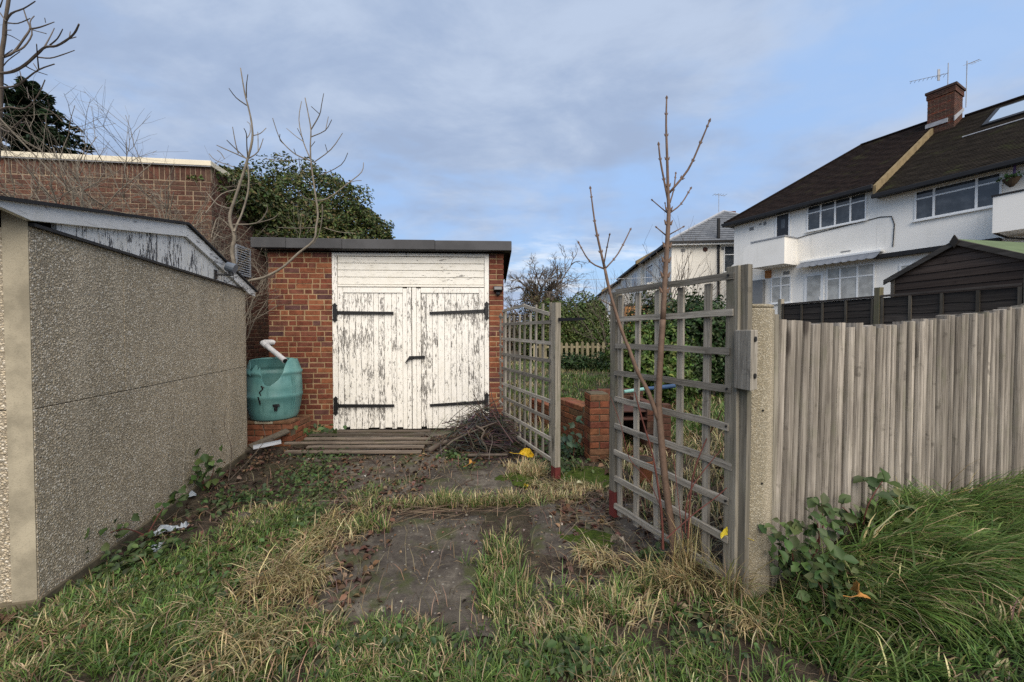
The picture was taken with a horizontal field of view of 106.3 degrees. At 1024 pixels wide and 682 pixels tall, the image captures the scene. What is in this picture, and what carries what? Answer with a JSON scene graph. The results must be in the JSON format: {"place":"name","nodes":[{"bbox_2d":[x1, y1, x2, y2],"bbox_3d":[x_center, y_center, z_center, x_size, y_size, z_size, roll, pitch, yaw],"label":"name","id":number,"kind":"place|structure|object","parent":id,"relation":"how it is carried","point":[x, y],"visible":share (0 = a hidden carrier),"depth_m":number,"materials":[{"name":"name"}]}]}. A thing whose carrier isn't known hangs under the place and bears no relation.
{"place":"outdoors","nodes":[
{"label":"outdoors","id":0,"kind":"place"},
{"bbox_2d":[227,431,679,637],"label":"driveway","id":1,"kind":"structure","parent":0,"point":[451,567],"depth_m":2.48,"materials":[{"name":"concrete"}]},
{"bbox_2d":[284,450,421,453],"bbox_3d":[-1.815,1.268,4.393,1.562,0.029,0.070,0,5,0],"label":"plank","id":2,"kind":"object","parent":1,"relation":"on","point":[361,451],"visible":0.99,"depth_m":4.37,"materials":[{"name":"wood"}]},
{"bbox_2d":[284,441,432,444],"bbox_3d":[-1.846,1.227,4.633,1.770,0.030,0.076,0,-3,0],"label":"plank","id":3,"kind":"object","parent":1,"relation":"on","point":[362,442],"visible":1,"depth_m":4.60,"materials":[{"name":"grey wood"}]},
{"bbox_2d":[306,445,424,448],"bbox_3d":[-1.721,1.246,4.521,1.381,0.030,0.071,0,7,0],"label":"plank","id":4,"kind":"object","parent":1,"relation":"on","point":[360,446],"visible":0.98,"depth_m":4.50,"materials":[{"name":"grey wood"}]},
{"bbox_2d":[309,433,424,435],"bbox_3d":[-1.831,1.187,4.861,1.454,0.029,0.071,0,-4,0],"label":"plank","id":5,"kind":"object","parent":1,"relation":"on","point":[362,434],"visible":1,"depth_m":4.83,"materials":[{"name":"grey wood"}]},
{"bbox_2d":[304,437,430,440],"bbox_3d":[-1.781,1.207,4.743,1.555,0.028,0.073,0,3,0],"label":"plank","id":6,"kind":"object","parent":1,"relation":"on","point":[368,438],"visible":0.99,"depth_m":4.71,"materials":[{"name":"grey wood"}]},
{"bbox_2d":[329,429,430,431],"bbox_3d":[-1.720,1.165,4.975,1.334,0.030,0.065,0,-4,0],"label":"plank","id":7,"kind":"object","parent":1,"relation":"on","point":[382,430],"visible":0.8,"depth_m":4.95,"materials":[{"name":"wood"}]},
{"bbox_2d":[425,386,548,461],"bbox_3d":[-0.305,0.908,4.702,1.724,0.790,1.391,0,1,0],"label":"brush pile","id":8,"kind":"object","parent":1,"relation":"on","point":[485,431],"visible":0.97,"depth_m":4.51,"materials":[{"name":"brown plant"}]},
{"bbox_2d":[494,472,540,487],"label":"moss","id":9,"kind":"object","parent":1,"relation":"on","point":[519,476],"visible":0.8,"depth_m":3.62,"materials":[{"name":"green plant"}]},
{"bbox_2d":[558,526,614,555],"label":"moss","id":10,"kind":"object","parent":1,"relation":"on","point":[591,534],"visible":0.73,"depth_m":2.61,"materials":[{"name":"green plant"}]},
{"bbox_2d":[611,534,625,546],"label":"fallen leaf","id":11,"kind":"object","parent":10,"relation":"on","point":[614,537],"visible":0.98,"depth_m":2.48,"materials":[{"name":"brown plant"}]},
{"bbox_2d":[0,350,1023,681],"bbox_3d":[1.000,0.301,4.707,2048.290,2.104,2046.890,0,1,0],"label":"ground","id":12,"kind":"structure","parent":0,"point":[522,526],"depth_m":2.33,"materials":[{"name":"green plant"}]},
{"bbox_2d":[0,0,79,159],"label":"bare tree","id":13,"kind":"object","parent":12,"relation":"on","point":[6,17],"visible":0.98,"depth_m":4.23,"materials":[{"name":"brown plant"}]},
{"bbox_2d":[1,76,94,154],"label":"conifer","id":14,"kind":"object","parent":12,"relation":"on","point":[12,97],"visible":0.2,"depth_m":11.86,"materials":[{"name":"green plant"}]},
{"bbox_2d":[0,111,222,233],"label":"bare shrub","id":15,"kind":"object","parent":12,"relation":"on","point":[14,195],"visible":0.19,"depth_m":4.63,"materials":[{"name":"brown plant"}]},
{"bbox_2d":[0,195,257,613],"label":"concrete garage","id":16,"kind":"structure","parent":12,"relation":"on","point":[122,360],"depth_m":2.40,"materials":[{"name":"concrete"}]},
{"bbox_2d":[214,262,237,282],"bbox_3d":[-2.864,-0.696,3.866,0.151,0.206,0.193,0,1,-15],"label":"wall light","id":17,"kind":"object","parent":16,"relation":"attached to","point":[231,268],"visible":1,"depth_m":3.85,"materials":[{"name":"black plastic"}]},
{"bbox_2d":[0,151,269,366],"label":"brick building","id":18,"kind":"structure","parent":12,"relation":"on","point":[258,334],"depth_m":6.03,"materials":[{"name":"brown brick"}]},
{"bbox_2d":[235,244,250,277],"bbox_3d":[-4.859,-1.441,6.943,0.032,0.530,0.450,0,1,-7],"label":"louvre vent","id":19,"kind":"object","parent":18,"relation":"attached to","point":[242,258],"visible":0.59,"depth_m":6.97,"materials":[{"name":"grey metal"}]},
{"bbox_2d":[84,484,188,552],"bbox_3d":[-2.578,1.246,2.642,0.237,0.277,1.074,0,1,-5],"label":"bramble","id":20,"kind":"object","parent":12,"relation":"on","point":[124,530],"visible":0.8,"depth_m":2.72,"materials":[{"name":"green plant"}]},
{"bbox_2d":[0,23,287,256],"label":"bare shrub","id":21,"kind":"object","parent":12,"relation":"on","point":[72,191],"visible":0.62,"depth_m":4.39,"materials":[{"name":"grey plant"}]},
{"bbox_2d":[152,542,164,551],"bbox_3d":[-2.309,1.331,2.498,0.073,0.041,0.122,-1,1,-33],"label":"plastic scrap","id":22,"kind":"object","parent":12,"relation":"on","point":[161,543],"visible":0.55,"depth_m":2.49,"materials":[{"name":"white plastic"}]},
{"bbox_2d":[153,525,179,535],"bbox_3d":[-2.430,1.316,2.701,0.096,0.038,0.142,1,2,38],"label":"plastic scrap","id":23,"kind":"object","parent":12,"relation":"on","point":[168,528],"visible":0.84,"depth_m":2.70,"materials":[{"name":"white plastic"}]},
{"bbox_2d":[178,521,188,529],"bbox_3d":[-2.353,1.315,2.762,0.059,0.042,0.082,-1,1,-28],"label":"plastic scrap","id":24,"kind":"object","parent":12,"relation":"on","point":[182,525],"visible":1,"depth_m":2.75,"materials":[{"name":"white plastic"}]},
{"bbox_2d":[189,491,195,496],"bbox_3d":[-2.791,1.322,3.335,0.104,0.038,0.075,1,1,36],"label":"plastic scrap","id":25,"kind":"object","parent":12,"relation":"on","point":[192,493],"visible":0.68,"depth_m":3.32,"materials":[{"name":"white plastic"}]},
{"bbox_2d":[186,444,224,490],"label":"bramble","id":26,"kind":"object","parent":12,"relation":"on","point":[209,465],"visible":0.91,"depth_m":3.40,"materials":[{"name":"green plant"}]},
{"bbox_2d":[116,179,339,339],"bbox_3d":[-3.828,-0.805,5.287,2.591,2.588,2.304,0,1,15],"label":"bare shrub","id":27,"kind":"object","parent":12,"relation":"on","point":[253,297],"visible":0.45,"depth_m":5.22,"materials":[{"name":"brown plant"}]},
{"bbox_2d":[199,68,278,263],"bbox_3d":[-3.589,-1.045,4.940,1.251,4.783,0.622,1,2,38],"label":"bare sapling","id":28,"kind":"object","parent":12,"relation":"on","point":[233,242],"visible":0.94,"depth_m":4.87,"materials":[{"name":"grey plant"}]},
{"bbox_2d":[231,512,252,519],"bbox_3d":[-2.063,1.345,2.936,0.137,0.072,0.113,0,1,0],"label":"stone","id":29,"kind":"object","parent":12,"relation":"on","point":[243,515],"visible":0.5,"depth_m":2.92,"materials":[{"name":"stone"}]},
{"bbox_2d":[224,405,264,480],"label":"dead stem","id":30,"kind":"object","parent":12,"relation":"on","point":[261,437],"visible":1,"depth_m":3.64,"materials":[{"name":"brown plant"}]},
{"bbox_2d":[247,519,262,526],"bbox_3d":[-1.888,1.344,2.830,0.116,0.059,0.097,0,1,0],"label":"stone","id":31,"kind":"object","parent":12,"relation":"on","point":[254,522],"visible":0.47,"depth_m":2.81,"materials":[{"name":"stone"}]},
{"bbox_2d":[244,437,273,452],"bbox_3d":[-2.989,1.231,4.526,0.307,0.129,0.090,-1,19,-30],"label":"scrap board","id":32,"kind":"object","parent":12,"relation":"on","point":[248,449],"visible":0.43,"depth_m":4.53,"materials":[{"name":"brown wood"}]},
{"bbox_2d":[248,429,289,448],"bbox_3d":[-2.929,1.178,4.645,0.090,0.129,0.425,20,11,28],"label":"scrap board","id":33,"kind":"object","parent":32,"relation":"on","point":[283,432],"visible":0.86,"depth_m":4.67,"materials":[{"name":"grey wood"}]},
{"bbox_2d":[253,440,280,448],"bbox_3d":[-2.799,1.183,4.393,0.270,0.050,0.070,-1,1,-35],"label":"broken gutter","id":34,"kind":"object","parent":12,"relation":"on","point":[257,446],"visible":1,"depth_m":4.38,"materials":[{"name":"white plastic"}]},
{"bbox_2d":[247,416,310,446],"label":"brick plinth","id":35,"kind":"structure","parent":12,"relation":"on","point":[255,431],"depth_m":4.84,"materials":[{"name":"brick"}]},
{"bbox_2d":[246,357,302,421],"bbox_3d":[-3.122,0.611,5.040,0.662,0.784,0.650,0,1,0],"label":"water butt","id":36,"kind":"object","parent":35,"relation":"on","point":[274,385],"visible":0.95,"depth_m":4.86,"materials":[{"name":"teal plastic"}]},
{"bbox_2d":[186,151,395,260],"bbox_3d":[-5.411,-1.606,9.319,4.881,5.890,4.869,1,2,38],"label":"ivy mass","id":37,"kind":"object","parent":12,"relation":"on","point":[358,218],"visible":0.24,"depth_m":8.65,"materials":[{"name":"green plant"}]},
{"bbox_2d":[248,93,363,281],"bbox_3d":[-2.770,-0.933,4.959,1.661,4.557,0.622,0,1,0],"label":"bare sapling","id":38,"kind":"object","parent":12,"relation":"on","point":[289,261],"visible":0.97,"depth_m":4.93,"materials":[{"name":"grey plant"}]},
{"bbox_2d":[293,423,346,440],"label":"bramble","id":39,"kind":"object","parent":12,"relation":"on","point":[322,428],"visible":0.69,"depth_m":4.89,"materials":[{"name":"green plant"}]},
{"bbox_2d":[250,237,511,431],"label":"brick garage","id":40,"kind":"structure","parent":12,"relation":"on","point":[384,334],"depth_m":5.53,"materials":[{"name":"brick"}]},
{"bbox_2d":[260,340,287,362],"bbox_3d":[-3.211,0.136,5.245,0.676,0.302,0.191,1,1,35],"label":"downpipe","id":41,"kind":"object","parent":40,"relation":"attached to","point":[266,344],"visible":0.93,"depth_m":5.20,"materials":[{"name":"white plastic"}]},
{"bbox_2d":[332,287,412,428],"bbox_3d":[-2.007,0.252,5.531,1.112,2.040,0.075,0,1,-2],"label":"door","id":42,"kind":"structure","parent":40,"relation":"in","point":[375,324],"depth_m":5.54,"materials":[{"name":"white wood"}]},
{"bbox_2d":[412,288,488,428],"bbox_3d":[-0.885,0.251,5.578,1.110,2.040,0.075,0,1,-2],"label":"door","id":43,"kind":"structure","parent":40,"relation":"in","point":[453,366],"depth_m":5.58,"materials":[{"name":"white wood"}]},
{"bbox_2d":[494,286,502,295],"bbox_3d":[-0.200,-0.723,5.522,0.130,0.144,0.124,0,1,-2],"label":"wall lamp","id":44,"kind":"object","parent":40,"relation":"attached to","point":[498,289],"visible":1,"depth_m":5.47,"materials":[{"name":"black plastic"}]},
{"bbox_2d":[2,433,812,681],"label":"weeds","id":45,"kind":"object","parent":12,"relation":"on","point":[134,549],"visible":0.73,"depth_m":2.04,"materials":[{"name":"green plant"}]},
{"bbox_2d":[143,444,745,642],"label":"twigs","id":46,"kind":"object","parent":12,"relation":"on","point":[459,510],"visible":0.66,"depth_m":2.99,"materials":[{"name":"brown wood"}]},
{"bbox_2d":[0,389,1020,649],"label":"fallen leaves","id":47,"kind":"object","parent":12,"relation":"on","point":[392,519],"depth_m":2.69,"materials":[{"name":"brown plant"}]},
{"bbox_2d":[0,454,1023,681],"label":"dry grass","id":48,"kind":"structure","parent":12,"relation":"on","point":[687,562],"depth_m":1.92,"materials":[{"name":"beige plant"}]},
{"bbox_2d":[611,392,726,549],"bbox_3d":[0.862,0.722,2.117,0.609,0.881,0.224,0,1,10],"label":"bramble cane","id":49,"kind":"object","parent":48,"relation":"on","point":[661,514],"visible":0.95,"depth_m":2.13,"materials":[{"name":"red plant"}]},
{"bbox_2d":[504,298,523,319],"bbox_3d":[-0.248,-1.831,38.001,5.606,5.303,5.090,1,1,31],"label":"bare tree","id":50,"kind":"object","parent":12,"relation":"on","point":[510,306],"visible":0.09,"depth_m":37.87,"materials":[{"name":"plant"}]},
{"bbox_2d":[507,310,527,350],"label":"shrubbery","id":51,"kind":"object","parent":12,"relation":"on","point":[516,329],"visible":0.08,"depth_m":28.51,"materials":[{"name":"green plant"}]},
{"bbox_2d":[498,302,584,478],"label":"trellis gate","id":52,"kind":"structure","parent":12,"relation":"on","point":[554,361],"depth_m":4.07,"materials":[{"name":"grey wood"}]},
{"bbox_2d":[515,298,574,361],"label":"garden bush","id":53,"kind":"object","parent":12,"relation":"on","point":[564,332],"visible":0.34,"depth_m":17.36,"materials":[{"name":"green plant"}]},
{"bbox_2d":[503,241,594,321],"bbox_3d":[2.128,-3.509,31.019,6.627,8.923,7.282,0,1,-15],"label":"bare tree","id":54,"kind":"object","parent":12,"relation":"on","point":[534,295],"visible":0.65,"depth_m":30.23,"materials":[{"name":"brown plant"}]},
{"bbox_2d":[531,397,584,447],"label":"garden wall","id":55,"kind":"structure","parent":12,"relation":"on","point":[572,409],"depth_m":5.03,"materials":[{"name":"brick"}]},
{"bbox_2d":[532,341,609,361],"bbox_3d":[3.147,0.482,17.012,4.700,0.969,0.085,0,1,-3],"label":"picket fence","id":56,"kind":"object","parent":12,"relation":"on","point":[577,346],"visible":0.32,"depth_m":16.95,"materials":[{"name":"beige wood"}]},
{"bbox_2d":[560,416,583,457],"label":"bramble","id":57,"kind":"object","parent":12,"relation":"on","point":[568,439],"visible":0.83,"depth_m":4.25,"materials":[{"name":"green plant"}]},
{"bbox_2d":[545,347,609,371],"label":"shrub","id":58,"kind":"object","parent":12,"relation":"on","point":[573,361],"visible":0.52,"depth_m":13.48,"materials":[{"name":"green plant"}]},
{"bbox_2d":[547,290,609,360],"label":"clipped hedge","id":59,"kind":"object","parent":12,"relation":"on","point":[587,322],"visible":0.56,"depth_m":17.86,"materials":[{"name":"green plant"}]},
{"bbox_2d":[550,466,627,487],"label":"moss","id":60,"kind":"object","parent":12,"relation":"on","point":[588,475],"visible":0.53,"depth_m":3.71,"materials":[{"name":"green plant"}]},
{"bbox_2d":[584,391,608,462],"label":"brick pillar","id":61,"kind":"structure","parent":12,"relation":"on","point":[596,422],"depth_m":4.24,"materials":[{"name":"brick"}]},
{"bbox_2d":[554,270,651,352],"bbox_3d":[2.674,-0.638,11.084,2.926,3.211,1.978,0,1,22],"label":"bare shrub","id":62,"kind":"object","parent":12,"relation":"on","point":[603,332],"visible":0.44,"depth_m":11.24,"materials":[{"name":"brown plant"}]},
{"bbox_2d":[594,284,614,304],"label":"distant house","id":63,"kind":"structure","parent":12,"relation":"on","point":[602,294],"depth_m":52.13,"materials":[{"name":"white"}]},
{"bbox_2d":[603,271,630,313],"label":"distant house","id":64,"kind":"structure","parent":12,"relation":"on","point":[618,286],"depth_m":44.14,"materials":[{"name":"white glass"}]},
{"bbox_2d":[590,388,670,454],"bbox_3d":[1.399,0.983,4.796,0.822,0.674,0.806,0,1,-4],"label":"brick barbecue","id":65,"kind":"object","parent":12,"relation":"on","point":[648,417],"visible":0.23,"depth_m":4.53,"materials":[{"name":"brick"}]},
{"bbox_2d":[624,384,675,393],"bbox_3d":[1.724,0.597,4.817,0.682,0.107,0.054,0,1,-8],"label":"garden pole","id":66,"kind":"object","parent":65,"relation":"on","point":[668,386],"visible":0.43,"depth_m":4.80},
{"bbox_2d":[624,305,648,325],"bbox_3d":[5.687,-0.284,14.510,2.820,2.160,0.080,0,1,4],"label":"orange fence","id":67,"kind":"object","parent":12,"relation":"on","point":[625,311],"visible":0.02,"depth_m":14.56,"materials":[{"name":"orange wood"}]},
{"bbox_2d":[616,251,659,304],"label":"distant house","id":68,"kind":"structure","parent":12,"relation":"on","point":[636,270],"depth_m":33.10,"materials":[{"name":"white paint"}]},
{"bbox_2d":[632,272,636,286],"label":"window","id":69,"kind":"structure","parent":68,"relation":"in","point":[634,275],"depth_m":33.03,"materials":[{"name":"white glass"}]},
{"bbox_2d":[632,455,652,483],"bbox_3d":[1.220,1.199,3.576,0.223,0.213,0.223,0,1,0],"label":"flower pot","id":70,"kind":"object","parent":12,"relation":"on","point":[644,471],"visible":0.38,"depth_m":3.51,"materials":[{"name":"ceramic"}]},
{"bbox_2d":[577,95,710,555],"bbox_3d":[0.794,-0.103,2.362,0.760,2.752,0.243,0,1,16],"label":"sapling","id":71,"kind":"object","parent":12,"relation":"on","point":[656,405],"visible":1,"depth_m":2.29,"materials":[{"name":"brown plant"}]},
{"bbox_2d":[604,313,700,406],"bbox_3d":[2.662,0.416,7.292,1.840,1.904,1.532,0,1,0],"label":"laurel bush","id":72,"kind":"object","parent":12,"relation":"on","point":[669,363],"visible":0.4,"depth_m":6.96,"materials":[{"name":"green plant"}]},
{"bbox_2d":[585,208,725,321],"bbox_3d":[3.934,-1.254,10.589,3.952,4.464,2.444,1,1,27],"label":"bare shrub","id":73,"kind":"object","parent":12,"relation":"on","point":[676,276],"visible":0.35,"depth_m":10.01,"materials":[{"name":"brown plant"}]},
{"bbox_2d":[624,289,700,335],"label":"evergreen shrub","id":74,"kind":"object","parent":12,"relation":"on","point":[649,309],"visible":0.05,"depth_m":8.88,"materials":[{"name":"green plant"}]},
{"bbox_2d":[638,210,738,316],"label":"distant house","id":75,"kind":"structure","parent":12,"relation":"on","point":[715,237],"depth_m":23.80,"materials":[{"name":"white paint"}]},
{"bbox_2d":[577,277,654,279],"bbox_3d":[4.497,-4.162,25.518,11.583,0.242,0.026,0,1,14],"label":"telephone cable","id":76,"kind":"object","parent":75,"relation":"attached to","point":[618,278],"visible":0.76,"depth_m":25.25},
{"bbox_2d":[646,263,652,282],"bbox_3d":[10.386,-5.039,29.131,0.090,1.345,2.000,0,1,5],"label":"window","id":77,"kind":"structure","parent":75,"relation":"in","point":[650,269],"depth_m":29.07,"materials":[{"name":"white glass"}]},
{"bbox_2d":[659,256,663,278],"bbox_3d":[10.052,-4.966,25.648,0.090,1.345,2.000,0,1,5],"label":"window","id":78,"kind":"structure","parent":75,"relation":"in","point":[660,266],"depth_m":26.20,"materials":[{"name":"white glass"}]},
{"bbox_2d":[723,246,733,272],"bbox_3d":[13.467,-5.021,23.520,1.000,1.645,0.090,0,1,5],"label":"window","id":79,"kind":"structure","parent":75,"relation":"in","point":[728,250],"depth_m":23.56,"materials":[{"name":"white glass"}]},
{"bbox_2d":[653,285,725,399],"bbox_3d":[3.832,0.117,7.636,2.084,2.476,1.325,0,1,-10],"label":"laurel bush","id":80,"kind":"object","parent":12,"relation":"on","point":[695,330],"visible":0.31,"depth_m":7.30,"materials":[{"name":"green plant"}]},
{"bbox_2d":[723,265,757,599],"bbox_3d":[1.171,0.562,1.957,0.082,1.895,0.196,0,1,-9],"label":"gate post","id":81,"kind":"object","parent":12,"relation":"on","point":[741,366],"visible":0.77,"depth_m":1.98,"materials":[{"name":"grey wood"}]},
{"bbox_2d":[609,264,752,595],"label":"trellis gate","id":82,"kind":"structure","parent":81,"relation":"attached to","point":[617,482],"depth_m":2.30,"materials":[{"name":"grey wood"}]},
{"bbox_2d":[720,527,753,540],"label":"fallen leaf","id":83,"kind":"object","parent":81,"relation":"attached to","point":[724,532],"visible":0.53,"depth_m":2.02,"materials":[{"name":"yellow plant"}]},
{"bbox_2d":[746,304,774,602],"bbox_3d":[1.303,0.682,2.062,0.170,1.750,0.137,0,1,-18],"label":"concrete post","id":84,"kind":"object","parent":12,"relation":"on","point":[762,395],"visible":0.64,"depth_m":1.99,"materials":[{"name":"beige concrete"}]},
{"bbox_2d":[758,497,882,626],"bbox_3d":[1.516,1.078,1.854,0.415,0.597,0.512,-1,1,-33],"label":"bramble","id":85,"kind":"object","parent":12,"relation":"on","point":[812,572],"visible":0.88,"depth_m":1.88,"materials":[{"name":"green plant"}]},
{"bbox_2d":[806,492,836,541],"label":"bramble","id":86,"kind":"object","parent":12,"relation":"on","point":[824,498],"visible":0.16,"depth_m":2.09,"materials":[{"name":"green plant"}]},
{"bbox_2d":[721,81,965,313],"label":"white house","id":87,"kind":"structure","parent":12,"relation":"on","point":[811,236],"depth_m":16.38,"materials":[{"name":"white paint"}]},
{"bbox_2d":[771,275,791,304],"bbox_3d":[12.142,-2.292,17.371,0.090,1.245,0.940,-1,1,-27],"label":"window","id":88,"kind":"structure","parent":87,"relation":"in","point":[780,286],"depth_m":17.36,"materials":[{"name":"grey glass"}]},
{"bbox_2d":[775,212,790,236],"bbox_3d":[12.184,-4.803,17.298,0.030,1.880,0.630,-1,1,-27],"label":"balcony door","id":89,"kind":"structure","parent":87,"relation":"in","point":[782,221],"depth_m":17.28,"materials":[{"name":"white glass"}]},
{"bbox_2d":[804,272,823,301],"bbox_3d":[12.745,-1.815,16.239,0.060,2.110,0.700,-1,1,-27],"label":"patio door","id":90,"kind":"structure","parent":87,"relation":"in","point":[813,282],"depth_m":16.21,"materials":[{"name":"grey glass"}]},
{"bbox_2d":[805,192,867,232],"bbox_3d":[13.056,-5.169,15.531,0.090,1.115,2.100,-1,1,-27],"label":"window","id":91,"kind":"structure","parent":87,"relation":"in","point":[852,209],"depth_m":15.46,"materials":[{"name":"white glass"}]},
{"bbox_2d":[826,262,874,301],"bbox_3d":[13.289,-2.275,15.138,0.090,1.405,1.640,-1,1,-27],"label":"window","id":92,"kind":"structure","parent":87,"relation":"in","point":[858,280],"depth_m":15.12,"materials":[{"name":"grey glass"}]},
{"bbox_2d":[910,63,948,84],"bbox_3d":[17.764,-11.220,16.365,1.264,0.950,0.323,0,1,20],"label":"tv aerial","id":93,"kind":"object","parent":87,"relation":"attached to","point":[938,75],"visible":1,"depth_m":16.25,"materials":[{"name":"grey metal"}]},
{"bbox_2d":[963,59,981,107],"bbox_3d":[19.214,-10.913,16.022,0.323,1.950,0.679,0,1,20],"label":"tv aerial","id":94,"kind":"object","parent":87,"relation":"attached to","point":[966,80],"visible":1,"depth_m":16.32,"materials":[{"name":"grey metal"}]},
{"bbox_2d":[821,468,938,535],"bbox_3d":[2.027,0.925,2.166,0.572,0.425,0.273,0,1,0],"label":"bramble","id":95,"kind":"object","parent":12,"relation":"on","point":[873,483],"visible":0.74,"depth_m":2.18,"materials":[{"name":"green plant"}]},
{"bbox_2d":[762,464,1023,681],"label":"verge grass","id":96,"kind":"structure","parent":12,"relation":"on","point":[949,544],"depth_m":1.71,"materials":[{"name":"green plant"}]},
{"bbox_2d":[842,581,870,598],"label":"fallen leaf","id":97,"kind":"object","parent":96,"relation":"on","point":[855,587],"visible":1,"depth_m":1.67,"materials":[{"name":"orange plant"}]},
{"bbox_2d":[771,304,1023,590],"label":"paling fence","id":98,"kind":"object","parent":12,"relation":"on","point":[939,399],"visible":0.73,"depth_m":2.40,"materials":[{"name":"grey wood"}]},
{"bbox_2d":[778,283,1023,324],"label":"panel fence","id":99,"kind":"object","parent":12,"relation":"on","point":[877,308],"visible":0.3,"depth_m":6.19,"materials":[{"name":"brown wood"}]},
{"bbox_2d":[871,95,1023,297],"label":"neighbour house","id":100,"kind":"structure","parent":12,"relation":"on","point":[935,191],"depth_m":13.16,"materials":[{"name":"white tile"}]},
{"bbox_2d":[899,263,912,270],"bbox_3d":[14.111,-2.185,13.600,0.035,1.100,0.590,-1,1,-27],"label":"window","id":101,"kind":"structure","parent":100,"relation":"in","point":[903,266],"depth_m":13.76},
{"bbox_2d":[911,172,1002,222],"bbox_3d":[14.557,-4.688,12.619,0.090,1.075,2.030,-1,1,-27],"label":"window","id":102,"kind":"structure","parent":100,"relation":"in","point":[972,195],"depth_m":12.59,"materials":[{"name":"white glass"}]},
{"bbox_2d":[981,100,1023,126],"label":"roof window","id":103,"kind":"structure","parent":100,"relation":"in","point":[1015,109],"depth_m":14.36,"materials":[{"name":"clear glass"}]},
{"bbox_2d":[996,165,1023,186],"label":"hanging basket","id":104,"kind":"object","parent":100,"relation":"attached to","point":[1010,181],"visible":0.96,"depth_m":11.37,"materials":[{"name":"green plant"}]},
{"bbox_2d":[883,235,1023,296],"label":"garden shed","id":105,"kind":"structure","parent":12,"relation":"on","point":[955,262],"depth_m":5.83,"materials":[{"name":"brown wood"}]},
{"bbox_2d":[0,0,1023,321],"label":"sky","id":106,"kind":"structure","parent":0,"point":[466,120],"materials":[{"name":"blue"}]},
{"bbox_2d":[507,361,723,546],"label":"lawn","id":107,"kind":"structure","parent":0,"point":[694,427],"depth_m":5.20,"materials":[{"name":"green plant"}]}
]}

